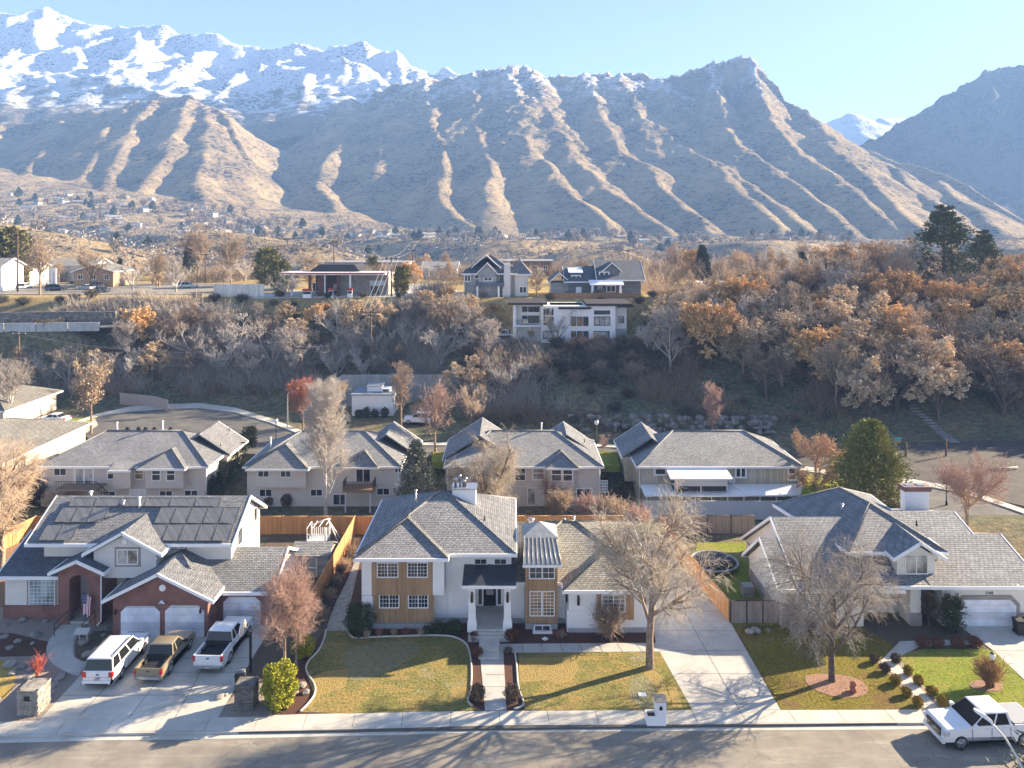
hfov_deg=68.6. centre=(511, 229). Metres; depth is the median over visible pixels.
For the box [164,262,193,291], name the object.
hillside tree
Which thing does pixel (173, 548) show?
window
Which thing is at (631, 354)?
shrub
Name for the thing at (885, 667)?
shrub
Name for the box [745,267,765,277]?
hillside tree
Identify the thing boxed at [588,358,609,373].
hillside shrub
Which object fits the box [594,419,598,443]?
lamp post
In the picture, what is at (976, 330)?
hillside tree
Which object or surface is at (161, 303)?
hillside tree
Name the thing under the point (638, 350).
hillside shrub
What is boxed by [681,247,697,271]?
hillside tree
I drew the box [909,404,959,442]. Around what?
hill steps
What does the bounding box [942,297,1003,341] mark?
hillside tree
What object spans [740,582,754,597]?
air conditioner
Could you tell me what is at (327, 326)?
hillside tree
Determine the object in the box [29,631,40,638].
garden rock
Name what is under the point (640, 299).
hillside shrub
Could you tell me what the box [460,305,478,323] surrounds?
hillside tree
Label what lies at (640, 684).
sod patch
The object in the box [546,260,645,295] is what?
gabled house
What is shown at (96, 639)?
island bed
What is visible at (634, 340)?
hillside shrub
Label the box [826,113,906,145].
distant peak
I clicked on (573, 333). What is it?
window
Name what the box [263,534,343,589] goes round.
yard gravel
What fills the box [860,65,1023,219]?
canyon mountain
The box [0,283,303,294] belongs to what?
road
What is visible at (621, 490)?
shrub
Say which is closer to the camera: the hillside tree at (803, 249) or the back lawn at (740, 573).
the back lawn at (740, 573)
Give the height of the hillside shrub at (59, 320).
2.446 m
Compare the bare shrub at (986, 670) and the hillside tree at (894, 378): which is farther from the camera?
the hillside tree at (894, 378)
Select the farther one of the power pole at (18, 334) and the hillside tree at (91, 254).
the hillside tree at (91, 254)
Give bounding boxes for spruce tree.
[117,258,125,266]
[180,239,196,277]
[393,438,440,495]
[691,244,714,280]
[796,251,806,266]
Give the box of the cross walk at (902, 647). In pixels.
[881,640,969,660]
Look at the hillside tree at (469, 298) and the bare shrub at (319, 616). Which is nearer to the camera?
the bare shrub at (319, 616)
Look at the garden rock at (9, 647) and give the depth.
53.66 m
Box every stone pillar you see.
[16,678,50,715]
[234,676,258,711]
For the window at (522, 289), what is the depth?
164.59 m
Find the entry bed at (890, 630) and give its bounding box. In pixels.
[861,617,979,648]
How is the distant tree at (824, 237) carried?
on the foothills
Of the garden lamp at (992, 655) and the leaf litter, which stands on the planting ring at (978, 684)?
the garden lamp at (992, 655)
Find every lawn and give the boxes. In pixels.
[0,541,21,607]
[0,660,15,698]
[70,417,96,420]
[301,631,481,712]
[431,452,444,468]
[518,651,691,709]
[599,452,619,471]
[694,542,779,624]
[735,625,921,709]
[801,474,842,495]
[901,649,1023,707]
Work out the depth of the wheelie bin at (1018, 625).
55.49 m
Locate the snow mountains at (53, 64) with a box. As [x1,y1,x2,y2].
[0,6,460,141]
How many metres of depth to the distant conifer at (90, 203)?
798.37 m
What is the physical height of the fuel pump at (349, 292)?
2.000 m
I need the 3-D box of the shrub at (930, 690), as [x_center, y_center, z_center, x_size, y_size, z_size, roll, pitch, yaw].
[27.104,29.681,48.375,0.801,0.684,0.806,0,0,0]
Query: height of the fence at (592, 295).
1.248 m
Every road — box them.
[0,283,303,294]
[0,729,1023,767]
[100,324,119,327]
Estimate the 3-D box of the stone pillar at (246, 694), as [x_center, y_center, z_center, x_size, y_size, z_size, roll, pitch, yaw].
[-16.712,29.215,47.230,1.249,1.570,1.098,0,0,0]
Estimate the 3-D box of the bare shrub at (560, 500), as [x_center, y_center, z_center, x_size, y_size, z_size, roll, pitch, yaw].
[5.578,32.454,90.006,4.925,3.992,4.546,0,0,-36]
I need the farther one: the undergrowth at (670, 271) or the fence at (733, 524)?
the undergrowth at (670, 271)
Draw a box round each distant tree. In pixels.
[0,210,8,217]
[28,209,37,217]
[29,219,46,230]
[42,196,52,203]
[70,211,79,217]
[73,204,81,212]
[89,213,99,220]
[98,204,105,210]
[100,194,109,201]
[100,220,110,227]
[109,239,122,252]
[110,200,119,206]
[110,218,117,224]
[121,192,128,200]
[140,200,147,205]
[157,215,165,224]
[163,205,171,212]
[184,218,191,223]
[185,209,193,217]
[196,216,203,222]
[200,247,213,258]
[207,222,214,228]
[236,216,245,222]
[236,223,244,232]
[250,222,256,227]
[265,219,274,228]
[283,227,290,233]
[284,215,290,221]
[287,243,300,255]
[302,228,310,235]
[329,235,345,248]
[348,226,357,232]
[366,229,373,236]
[399,233,408,242]
[440,233,447,241]
[460,232,469,240]
[481,232,491,240]
[490,230,496,238]
[525,232,534,236]
[547,230,555,236]
[574,234,582,239]
[583,230,592,239]
[593,228,601,236]
[606,230,614,240]
[613,243,624,255]
[630,237,638,243]
[633,230,640,236]
[640,231,649,238]
[655,232,663,240]
[676,232,685,240]
[687,233,697,243]
[700,234,707,240]
[761,232,770,240]
[814,232,822,241]
[821,234,828,241]
[839,232,846,239]
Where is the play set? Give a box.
[306,518,340,542]
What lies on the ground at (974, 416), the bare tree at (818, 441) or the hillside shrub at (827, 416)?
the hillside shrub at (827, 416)
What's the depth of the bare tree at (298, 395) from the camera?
113.82 m
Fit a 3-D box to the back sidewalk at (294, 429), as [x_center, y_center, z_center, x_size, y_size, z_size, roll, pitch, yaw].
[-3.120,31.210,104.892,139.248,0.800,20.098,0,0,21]
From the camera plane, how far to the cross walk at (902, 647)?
53.85 m
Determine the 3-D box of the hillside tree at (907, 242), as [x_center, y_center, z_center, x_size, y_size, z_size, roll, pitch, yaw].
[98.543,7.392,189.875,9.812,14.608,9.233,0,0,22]
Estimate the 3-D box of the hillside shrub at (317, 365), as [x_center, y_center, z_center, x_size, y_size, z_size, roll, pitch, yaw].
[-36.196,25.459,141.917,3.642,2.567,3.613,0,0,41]
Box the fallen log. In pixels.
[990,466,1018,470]
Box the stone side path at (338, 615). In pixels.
[327,562,359,630]
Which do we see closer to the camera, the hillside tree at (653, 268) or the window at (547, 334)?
the window at (547, 334)
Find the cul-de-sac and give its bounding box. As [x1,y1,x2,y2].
[787,440,1023,508]
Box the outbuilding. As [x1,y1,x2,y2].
[350,382,398,415]
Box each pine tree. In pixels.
[816,417,919,508]
[906,204,990,286]
[958,229,1007,285]
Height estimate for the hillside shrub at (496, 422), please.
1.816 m
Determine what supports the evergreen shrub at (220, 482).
on the ground at (974, 416)
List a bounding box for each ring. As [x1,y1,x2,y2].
[805,674,867,697]
[969,680,1002,691]
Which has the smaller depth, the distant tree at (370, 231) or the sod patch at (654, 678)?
the sod patch at (654, 678)
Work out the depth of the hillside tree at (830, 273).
143.56 m
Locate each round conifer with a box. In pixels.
[0,224,38,282]
[250,246,282,285]
[265,259,294,289]
[365,256,379,270]
[390,265,411,294]
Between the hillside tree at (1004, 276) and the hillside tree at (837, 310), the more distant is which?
the hillside tree at (1004, 276)
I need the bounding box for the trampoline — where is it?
[691,550,738,573]
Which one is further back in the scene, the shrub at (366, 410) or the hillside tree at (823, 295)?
the hillside tree at (823, 295)
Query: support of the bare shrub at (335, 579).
on the flower bed at (527, 636)
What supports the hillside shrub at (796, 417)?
on the ground at (974, 416)
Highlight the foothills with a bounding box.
[0,55,1023,270]
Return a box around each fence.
[4,515,41,548]
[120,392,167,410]
[214,284,263,296]
[260,515,622,533]
[310,516,354,611]
[549,293,637,297]
[643,500,787,519]
[659,515,728,621]
[661,514,754,533]
[730,599,778,622]
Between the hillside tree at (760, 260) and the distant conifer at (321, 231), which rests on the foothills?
the distant conifer at (321, 231)
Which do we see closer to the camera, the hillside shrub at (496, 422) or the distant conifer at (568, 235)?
the hillside shrub at (496, 422)
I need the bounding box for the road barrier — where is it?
[0,322,99,331]
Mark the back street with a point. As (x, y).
(199, 420)
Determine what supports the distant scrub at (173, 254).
on the foothills
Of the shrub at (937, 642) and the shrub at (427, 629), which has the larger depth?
the shrub at (427, 629)
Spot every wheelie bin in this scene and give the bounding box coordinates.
[234,667,246,683]
[1011,616,1023,635]
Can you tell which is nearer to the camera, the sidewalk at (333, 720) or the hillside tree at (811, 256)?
the sidewalk at (333, 720)
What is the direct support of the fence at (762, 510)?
on the ground at (974, 416)
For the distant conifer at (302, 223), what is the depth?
760.98 m
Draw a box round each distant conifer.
[14,187,23,196]
[14,215,23,224]
[16,198,22,206]
[32,193,37,200]
[80,211,85,218]
[87,199,95,208]
[109,206,117,214]
[111,232,121,243]
[124,223,131,231]
[128,200,135,207]
[142,235,153,246]
[148,200,155,210]
[227,204,233,213]
[255,225,262,234]
[298,218,306,228]
[318,227,325,236]
[344,232,350,240]
[364,245,374,257]
[392,225,398,233]
[410,230,415,239]
[415,228,423,240]
[435,226,442,237]
[452,226,458,232]
[564,230,571,240]
[626,231,634,242]
[656,243,663,251]
[664,238,670,245]
[797,227,805,237]
[847,230,853,239]
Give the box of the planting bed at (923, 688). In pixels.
[878,659,942,708]
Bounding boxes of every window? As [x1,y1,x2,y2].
[27,580,56,604]
[53,469,66,475]
[74,469,94,482]
[78,274,82,279]
[102,491,115,494]
[107,469,112,479]
[115,547,139,566]
[129,489,146,494]
[134,469,143,479]
[151,471,160,480]
[159,490,172,494]
[166,471,175,480]
[171,547,186,549]
[184,490,197,494]
[236,523,242,546]
[253,504,257,524]
[257,471,268,477]
[259,489,271,496]
[280,471,290,477]
[310,489,322,496]
[313,283,317,290]
[333,494,346,505]
[356,469,370,482]
[370,286,378,293]
[377,488,389,495]
[377,562,397,577]
[379,595,398,607]
[407,562,427,577]
[408,595,427,607]
[464,275,470,281]
[474,558,486,564]
[477,589,482,605]
[494,558,506,564]
[497,589,501,605]
[514,469,525,480]
[519,286,526,292]
[527,488,534,505]
[528,316,532,322]
[529,568,541,578]
[530,591,541,616]
[532,469,544,479]
[534,316,538,322]
[534,625,550,629]
[535,488,543,505]
[542,568,554,578]
[542,591,554,616]
[543,308,553,314]
[543,316,553,324]
[543,331,552,338]
[551,470,561,481]
[562,470,572,481]
[571,317,575,325]
[571,331,575,336]
[576,287,580,292]
[576,488,591,497]
[577,317,581,325]
[583,317,587,325]
[593,331,609,337]
[594,310,609,314]
[594,316,609,325]
[599,272,608,274]
[602,594,625,612]
[606,285,615,291]
[618,316,623,322]
[654,469,666,475]
[735,469,746,477]
[778,496,789,498]
[783,593,797,613]
[787,469,796,480]
[797,594,809,610]
[810,594,820,612]
[862,555,883,557]
[905,554,927,573]
[921,590,929,600]
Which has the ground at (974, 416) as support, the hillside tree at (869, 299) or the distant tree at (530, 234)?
the hillside tree at (869, 299)
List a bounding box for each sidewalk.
[0,709,926,733]
[78,403,1023,514]
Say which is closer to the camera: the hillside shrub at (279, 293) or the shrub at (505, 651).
the shrub at (505, 651)
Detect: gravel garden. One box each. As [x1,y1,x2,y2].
[0,608,112,721]
[219,681,271,716]
[228,565,338,717]
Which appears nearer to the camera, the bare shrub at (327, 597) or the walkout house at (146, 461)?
the bare shrub at (327, 597)
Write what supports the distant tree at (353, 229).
on the foothills
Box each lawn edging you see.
[299,629,326,711]
[347,631,472,705]
[514,652,524,709]
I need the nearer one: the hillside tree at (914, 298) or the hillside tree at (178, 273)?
the hillside tree at (914, 298)
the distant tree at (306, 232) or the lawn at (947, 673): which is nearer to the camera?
the lawn at (947, 673)
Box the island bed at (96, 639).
[75,631,112,660]
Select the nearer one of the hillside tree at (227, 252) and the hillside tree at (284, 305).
the hillside tree at (284, 305)
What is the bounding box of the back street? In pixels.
[85,408,1022,516]
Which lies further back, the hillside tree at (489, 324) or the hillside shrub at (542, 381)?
the hillside tree at (489, 324)
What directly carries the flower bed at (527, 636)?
on the ground at (974, 416)
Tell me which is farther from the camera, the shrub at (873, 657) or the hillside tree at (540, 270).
the hillside tree at (540, 270)
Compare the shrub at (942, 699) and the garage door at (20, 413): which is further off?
the garage door at (20, 413)
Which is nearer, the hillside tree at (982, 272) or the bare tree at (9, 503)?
the bare tree at (9, 503)
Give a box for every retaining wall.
[0,311,116,324]
[304,374,462,411]
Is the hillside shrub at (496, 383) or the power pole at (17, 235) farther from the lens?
the power pole at (17, 235)
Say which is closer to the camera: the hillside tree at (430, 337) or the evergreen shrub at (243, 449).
the evergreen shrub at (243, 449)
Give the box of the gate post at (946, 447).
[945,439,946,456]
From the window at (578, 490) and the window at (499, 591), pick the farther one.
the window at (578, 490)
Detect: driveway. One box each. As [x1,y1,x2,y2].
[10,419,97,484]
[40,624,266,719]
[644,540,779,709]
[960,626,1023,678]
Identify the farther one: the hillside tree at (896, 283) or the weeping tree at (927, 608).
the hillside tree at (896, 283)
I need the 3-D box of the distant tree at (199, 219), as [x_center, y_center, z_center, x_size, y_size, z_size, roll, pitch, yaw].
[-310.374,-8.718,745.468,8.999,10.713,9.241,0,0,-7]
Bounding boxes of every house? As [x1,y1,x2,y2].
[0,258,26,290]
[0,385,62,418]
[0,417,92,491]
[0,491,301,636]
[20,205,33,209]
[25,264,51,284]
[32,201,42,204]
[36,420,248,505]
[47,258,111,280]
[57,199,68,203]
[57,215,75,219]
[57,229,68,233]
[70,263,133,286]
[73,200,87,203]
[99,228,111,233]
[101,210,118,213]
[104,215,121,218]
[120,204,128,207]
[130,222,142,227]
[141,208,148,211]
[207,212,218,216]
[221,219,231,223]
[241,229,254,232]
[242,421,422,512]
[262,264,304,277]
[308,233,317,237]
[312,260,414,270]
[353,474,656,658]
[374,231,390,234]
[376,235,391,240]
[415,236,428,240]
[421,261,459,277]
[422,232,435,236]
[442,417,607,505]
[461,254,531,296]
[499,259,553,275]
[508,298,633,342]
[524,237,539,239]
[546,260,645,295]
[613,422,804,505]
[615,235,626,238]
[638,239,648,242]
[669,237,682,242]
[740,483,1023,626]
[778,236,790,239]
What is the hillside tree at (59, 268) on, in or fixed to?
on the ground at (974, 416)
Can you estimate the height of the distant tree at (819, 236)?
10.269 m
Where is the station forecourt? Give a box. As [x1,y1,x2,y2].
[252,284,463,298]
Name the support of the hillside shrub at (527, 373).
on the ground at (974, 416)
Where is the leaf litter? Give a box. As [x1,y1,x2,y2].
[755,671,929,707]
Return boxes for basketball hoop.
[235,619,251,673]
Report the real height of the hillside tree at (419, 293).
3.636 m
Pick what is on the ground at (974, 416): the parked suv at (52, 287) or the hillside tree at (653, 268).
the hillside tree at (653, 268)
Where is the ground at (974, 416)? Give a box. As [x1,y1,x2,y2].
[0,270,1023,717]
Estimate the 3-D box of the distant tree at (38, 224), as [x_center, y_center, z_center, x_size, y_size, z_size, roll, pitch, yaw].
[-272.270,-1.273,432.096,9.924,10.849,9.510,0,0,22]
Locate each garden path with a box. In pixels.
[46,624,85,675]
[503,643,664,652]
[882,659,937,708]
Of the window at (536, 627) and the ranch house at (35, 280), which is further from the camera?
the ranch house at (35, 280)
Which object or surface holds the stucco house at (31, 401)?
on the ground at (974, 416)
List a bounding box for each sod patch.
[304,669,349,709]
[345,640,419,680]
[450,686,468,698]
[519,657,577,683]
[629,676,655,707]
[641,668,671,701]
[668,687,682,707]
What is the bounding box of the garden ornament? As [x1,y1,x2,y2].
[850,681,856,692]
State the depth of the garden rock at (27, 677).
49.98 m
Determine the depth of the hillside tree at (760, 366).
124.66 m
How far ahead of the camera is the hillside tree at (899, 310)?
130.64 m
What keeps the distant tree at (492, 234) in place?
on the foothills
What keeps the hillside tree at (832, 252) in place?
on the ground at (974, 416)
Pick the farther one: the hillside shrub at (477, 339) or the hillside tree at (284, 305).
the hillside tree at (284, 305)
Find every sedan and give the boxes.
[37,412,71,419]
[76,284,95,289]
[89,286,110,292]
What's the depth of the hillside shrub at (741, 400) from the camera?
123.08 m
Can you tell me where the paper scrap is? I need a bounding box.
[638,692,646,696]
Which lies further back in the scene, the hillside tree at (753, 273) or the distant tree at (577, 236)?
the distant tree at (577, 236)
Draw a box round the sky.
[0,0,1023,123]
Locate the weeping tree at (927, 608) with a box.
[918,590,952,625]
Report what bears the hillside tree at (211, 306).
on the ground at (974, 416)
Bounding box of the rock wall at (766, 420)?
[568,413,777,435]
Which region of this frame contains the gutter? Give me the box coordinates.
[0,725,927,742]
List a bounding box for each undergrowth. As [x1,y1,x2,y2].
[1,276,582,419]
[49,252,950,287]
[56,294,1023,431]
[594,249,1018,291]
[651,273,1023,410]
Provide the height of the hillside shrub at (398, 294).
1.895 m
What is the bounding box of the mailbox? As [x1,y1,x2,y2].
[645,693,667,725]
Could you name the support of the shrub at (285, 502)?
on the ground at (974, 416)
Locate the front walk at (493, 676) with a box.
[480,644,505,710]
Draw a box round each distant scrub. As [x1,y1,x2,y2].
[0,186,1022,269]
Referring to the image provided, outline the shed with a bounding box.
[293,541,337,576]
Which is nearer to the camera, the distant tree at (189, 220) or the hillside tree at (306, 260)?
the hillside tree at (306, 260)
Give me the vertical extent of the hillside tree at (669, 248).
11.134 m
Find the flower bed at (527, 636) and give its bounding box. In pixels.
[281,540,691,716]
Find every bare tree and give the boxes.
[0,355,36,403]
[0,428,58,568]
[63,357,114,433]
[245,547,321,661]
[269,574,324,665]
[284,372,321,429]
[298,372,356,515]
[331,379,350,416]
[386,361,416,425]
[410,375,465,451]
[437,422,524,508]
[458,384,487,424]
[581,468,734,669]
[599,434,611,450]
[702,381,723,429]
[748,517,914,681]
[781,428,846,490]
[926,448,1023,526]
[985,725,1023,767]
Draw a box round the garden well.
[73,628,92,645]
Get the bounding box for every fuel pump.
[303,289,307,297]
[306,289,311,297]
[328,288,333,297]
[347,288,352,297]
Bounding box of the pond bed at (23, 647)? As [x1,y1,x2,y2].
[0,633,47,656]
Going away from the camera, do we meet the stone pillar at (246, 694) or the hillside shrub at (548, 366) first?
the stone pillar at (246, 694)
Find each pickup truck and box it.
[133,630,195,679]
[193,615,253,668]
[498,329,512,338]
[923,695,1023,749]
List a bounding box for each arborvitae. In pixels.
[239,426,249,446]
[244,425,255,446]
[250,425,257,446]
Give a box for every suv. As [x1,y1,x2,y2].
[18,282,32,288]
[44,284,67,290]
[79,632,150,687]
[89,281,103,286]
[177,281,197,287]
[402,411,433,424]
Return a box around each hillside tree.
[3,345,36,378]
[6,242,34,281]
[20,235,60,294]
[25,351,76,387]
[40,340,89,392]
[54,259,66,282]
[72,244,110,283]
[77,348,115,374]
[85,250,95,257]
[88,347,145,381]
[107,312,141,366]
[110,301,138,312]
[116,260,154,289]
[119,304,157,346]
[128,302,166,317]
[134,340,173,381]
[146,248,171,286]
[150,271,163,285]
[152,310,189,350]
[152,321,212,356]
[153,300,166,312]
[154,303,182,321]
[161,344,206,377]
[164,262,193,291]
[165,255,182,270]
[171,300,205,334]
[177,222,215,281]
[184,302,208,314]
[187,337,242,378]
[203,299,222,323]
[210,307,237,337]
[212,230,246,283]
[213,255,227,269]
[213,313,271,359]
[218,266,231,283]
[220,303,239,310]
[222,324,293,369]
[225,266,232,280]
[230,335,265,374]
[231,258,254,280]
[243,310,283,348]
[250,301,265,323]
[265,269,300,299]
[274,321,311,373]
[275,301,297,318]
[275,317,320,347]
[285,251,296,263]
[300,303,324,329]
[301,255,319,270]
[302,264,316,287]
[310,305,351,342]
[311,258,323,268]
[314,344,360,378]
[315,302,330,310]
[333,323,367,363]
[335,299,387,337]
[344,305,364,315]
[350,348,386,374]
[362,324,397,351]
[373,299,397,327]
[378,343,410,373]
[393,317,434,352]
[398,297,415,317]
[400,261,422,283]
[410,272,420,286]
[411,290,434,301]
[416,253,430,261]
[418,264,436,281]
[418,322,480,364]
[420,289,452,316]
[425,298,465,333]
[435,285,455,301]
[440,251,451,260]
[440,354,485,390]
[442,260,455,273]
[446,293,485,332]
[451,296,489,345]
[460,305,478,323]
[475,314,501,351]
[475,344,511,375]
[479,355,530,390]
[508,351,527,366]
[526,327,535,337]
[528,272,545,296]
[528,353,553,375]
[536,267,545,279]
[540,308,578,339]
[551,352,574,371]
[576,255,589,265]
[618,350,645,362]
[632,319,689,350]
[636,301,694,371]
[647,292,679,336]
[648,259,660,283]
[661,252,679,268]
[661,291,686,306]
[663,293,695,354]
[665,242,681,259]
[674,251,685,271]
[675,281,715,311]
[676,298,743,368]
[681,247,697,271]
[681,258,704,280]
[683,280,715,303]
[684,279,709,301]
[685,269,694,280]
[698,282,777,345]
[706,274,720,284]
[706,276,744,309]
[712,259,725,274]
[715,316,775,374]
[716,269,754,285]
[719,275,776,318]
[726,249,754,277]
[729,268,747,286]
[730,253,750,263]
[732,340,798,401]
[735,308,814,385]
[744,289,788,329]
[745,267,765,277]
[748,269,785,294]
[753,249,763,265]
[753,262,786,301]
[755,252,766,269]
[756,310,809,352]
[758,248,799,279]
[760,247,790,277]
[770,281,805,316]
[773,283,818,330]
[774,265,792,284]
[780,259,855,293]
[782,258,826,293]
[785,324,849,386]
[786,296,863,343]
[789,264,821,294]
[791,253,802,266]
[792,240,810,257]
[795,261,823,289]
[796,287,846,332]
[800,243,863,289]
[805,259,868,325]
[807,249,829,261]
[807,337,866,406]
[808,246,828,261]
[820,282,905,337]
[820,317,898,394]
[825,292,857,328]
[826,245,875,266]
[829,248,886,301]
[831,354,896,418]
[834,243,887,278]
[848,266,921,306]
[850,267,888,299]
[853,240,906,266]
[853,259,891,279]
[854,289,888,326]
[855,319,934,372]
[859,332,941,413]
[864,240,897,276]
[865,301,912,338]
[872,273,925,304]
[879,243,930,280]
[883,247,925,283]
[885,230,921,266]
[888,334,972,418]
[890,324,934,398]
[897,310,939,346]
[899,257,941,280]
[899,292,941,321]
[909,305,942,345]
[917,275,958,306]
[918,273,944,301]
[922,297,974,331]
[923,278,986,312]
[927,320,1006,401]
[930,271,948,284]
[931,247,941,261]
[934,311,978,351]
[940,244,963,263]
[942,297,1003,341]
[952,267,980,311]
[957,334,1023,389]
[959,315,992,358]
[959,340,1023,415]
[965,282,1023,332]
[971,274,1017,321]
[974,259,1023,291]
[974,315,1023,384]
[975,263,994,285]
[981,309,1023,361]
[983,260,1022,287]
[984,258,1001,276]
[987,253,1019,275]
[991,254,1020,278]
[992,353,1023,398]
[994,268,1023,291]
[997,254,1021,266]
[1002,288,1023,327]
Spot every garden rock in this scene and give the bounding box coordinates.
[0,633,8,638]
[3,659,16,667]
[5,645,13,649]
[8,669,16,675]
[13,638,21,643]
[17,664,26,669]
[18,617,26,622]
[24,673,34,680]
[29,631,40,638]
[51,681,58,688]
[55,672,66,680]
[81,650,92,657]
[88,629,94,635]
[215,692,224,699]
[297,681,306,687]
[302,689,309,694]
[745,628,753,634]
[751,626,760,633]
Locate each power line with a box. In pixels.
[19,333,300,365]
[296,310,375,363]
[363,257,397,310]
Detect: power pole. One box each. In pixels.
[12,232,22,291]
[12,333,25,361]
[201,252,209,282]
[295,346,307,381]
[362,310,379,374]
[383,257,399,296]
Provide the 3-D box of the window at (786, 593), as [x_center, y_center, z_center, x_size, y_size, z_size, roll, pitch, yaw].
[21.059,28.103,56.627,1.133,1.700,0.105,0,0,0]
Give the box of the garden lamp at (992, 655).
[989,652,995,687]
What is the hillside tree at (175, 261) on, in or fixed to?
on the ground at (974, 416)
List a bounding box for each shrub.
[0,293,10,302]
[13,473,53,505]
[14,294,32,305]
[24,650,53,676]
[30,319,44,322]
[38,317,56,328]
[38,483,76,510]
[54,295,66,301]
[54,316,68,322]
[68,293,80,299]
[80,288,99,298]
[99,345,113,353]
[131,291,144,297]
[188,291,203,298]
[204,293,220,301]
[205,473,219,494]
[213,471,225,494]
[218,459,236,478]
[231,450,244,470]
[234,292,249,301]
[235,317,245,325]
[240,442,248,458]
[259,657,299,713]
[264,497,272,505]
[267,297,279,305]
[272,287,285,296]
[280,493,292,506]
[288,312,300,319]
[290,631,315,659]
[312,361,326,370]
[313,603,329,618]
[313,610,326,624]
[314,336,328,344]
[316,598,331,608]
[322,291,333,297]
[322,317,335,328]
[322,594,334,603]
[323,575,338,590]
[325,585,338,599]
[331,577,340,588]
[332,572,344,581]
[333,559,347,572]
[334,565,349,577]
[341,556,352,568]
[342,599,376,638]
[343,552,353,564]
[347,542,357,552]
[348,538,359,547]
[355,409,362,417]
[358,292,367,297]
[362,406,369,416]
[363,628,370,638]
[370,408,379,417]
[375,627,382,635]
[380,407,388,416]
[390,626,397,634]
[395,289,405,297]
[401,626,410,634]
[416,626,424,634]
[421,624,431,634]
[432,620,445,633]
[446,618,462,634]
[455,357,465,365]
[456,324,469,333]
[457,346,481,361]
[464,361,482,371]
[468,682,485,702]
[469,332,494,348]
[470,631,478,641]
[471,645,482,657]
[476,366,488,384]
[480,292,488,296]
[484,377,506,388]
[489,302,500,309]
[493,418,506,426]
[499,342,516,357]
[503,646,513,654]
[503,682,521,702]
[504,356,524,369]
[504,366,524,377]
[504,627,518,642]
[508,335,529,349]
[509,412,524,422]
[517,365,537,379]
[526,371,549,388]
[532,355,559,374]
[536,470,570,500]
[537,479,575,514]
[545,293,553,299]
[545,356,565,373]
[547,347,562,354]
[548,335,568,348]
[557,627,567,638]
[563,337,581,350]
[565,368,588,382]
[567,488,605,514]
[578,336,596,350]
[583,338,608,354]
[583,384,597,393]
[587,596,632,639]
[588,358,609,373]
[588,487,633,515]
[590,331,613,344]
[590,366,622,387]
[591,348,613,361]
[593,287,604,292]
[595,295,608,298]
[601,358,623,373]
[605,398,625,410]
[610,334,631,345]
[610,341,635,356]
[611,485,627,498]
[617,386,637,397]
[618,361,648,381]
[623,331,652,347]
[623,341,650,359]
[623,500,655,522]
[627,354,640,363]
[632,295,645,304]
[639,355,669,374]
[640,363,655,377]
[642,351,666,363]
[643,347,661,356]
[647,290,657,297]
[673,336,688,345]
[676,405,700,417]
[692,354,708,365]
[714,381,729,391]
[720,355,731,361]
[722,409,736,419]
[736,397,751,405]
[755,384,773,396]
[790,412,803,421]
[819,412,832,420]
[831,392,851,406]
[869,653,879,662]
[875,395,886,404]
[879,662,890,672]
[889,672,902,685]
[890,652,901,663]
[899,398,915,406]
[901,664,913,675]
[901,685,912,696]
[912,673,924,685]
[912,695,923,707]
[914,635,930,648]
[925,685,938,695]
[929,635,946,648]
[936,693,948,706]
[937,592,967,633]
[948,634,965,648]
[966,635,983,647]
[968,646,1013,691]
[979,388,998,400]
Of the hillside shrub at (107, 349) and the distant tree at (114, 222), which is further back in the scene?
the distant tree at (114, 222)
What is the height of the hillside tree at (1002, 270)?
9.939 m
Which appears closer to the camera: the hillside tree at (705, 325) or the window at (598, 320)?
the hillside tree at (705, 325)
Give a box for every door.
[6,407,25,417]
[121,606,159,636]
[165,605,203,636]
[223,597,259,624]
[300,557,316,576]
[484,589,495,605]
[961,600,1015,625]
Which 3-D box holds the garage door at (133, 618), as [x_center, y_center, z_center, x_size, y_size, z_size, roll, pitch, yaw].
[-27.417,28.875,55.340,2.878,2.250,0.060,0,0,0]
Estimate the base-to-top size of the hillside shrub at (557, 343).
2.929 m
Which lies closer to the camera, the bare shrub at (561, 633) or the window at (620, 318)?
the bare shrub at (561, 633)
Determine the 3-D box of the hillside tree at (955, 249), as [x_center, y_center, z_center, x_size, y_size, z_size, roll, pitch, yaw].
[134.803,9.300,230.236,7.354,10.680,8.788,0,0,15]
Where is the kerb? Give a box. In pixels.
[0,721,923,737]
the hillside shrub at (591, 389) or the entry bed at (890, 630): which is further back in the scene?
the hillside shrub at (591, 389)
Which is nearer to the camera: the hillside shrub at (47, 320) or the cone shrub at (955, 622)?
the cone shrub at (955, 622)
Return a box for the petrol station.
[280,263,394,295]
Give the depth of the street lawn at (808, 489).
90.26 m
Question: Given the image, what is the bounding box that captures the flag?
[81,592,91,616]
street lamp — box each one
[287,392,289,426]
[973,708,1022,767]
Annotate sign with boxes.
[50,268,56,283]
[893,438,901,442]
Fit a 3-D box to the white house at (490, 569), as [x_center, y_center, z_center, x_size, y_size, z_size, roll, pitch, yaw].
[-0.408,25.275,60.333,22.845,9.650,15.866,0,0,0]
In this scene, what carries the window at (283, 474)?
in the walkout house at (277, 469)
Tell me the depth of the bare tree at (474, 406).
115.15 m

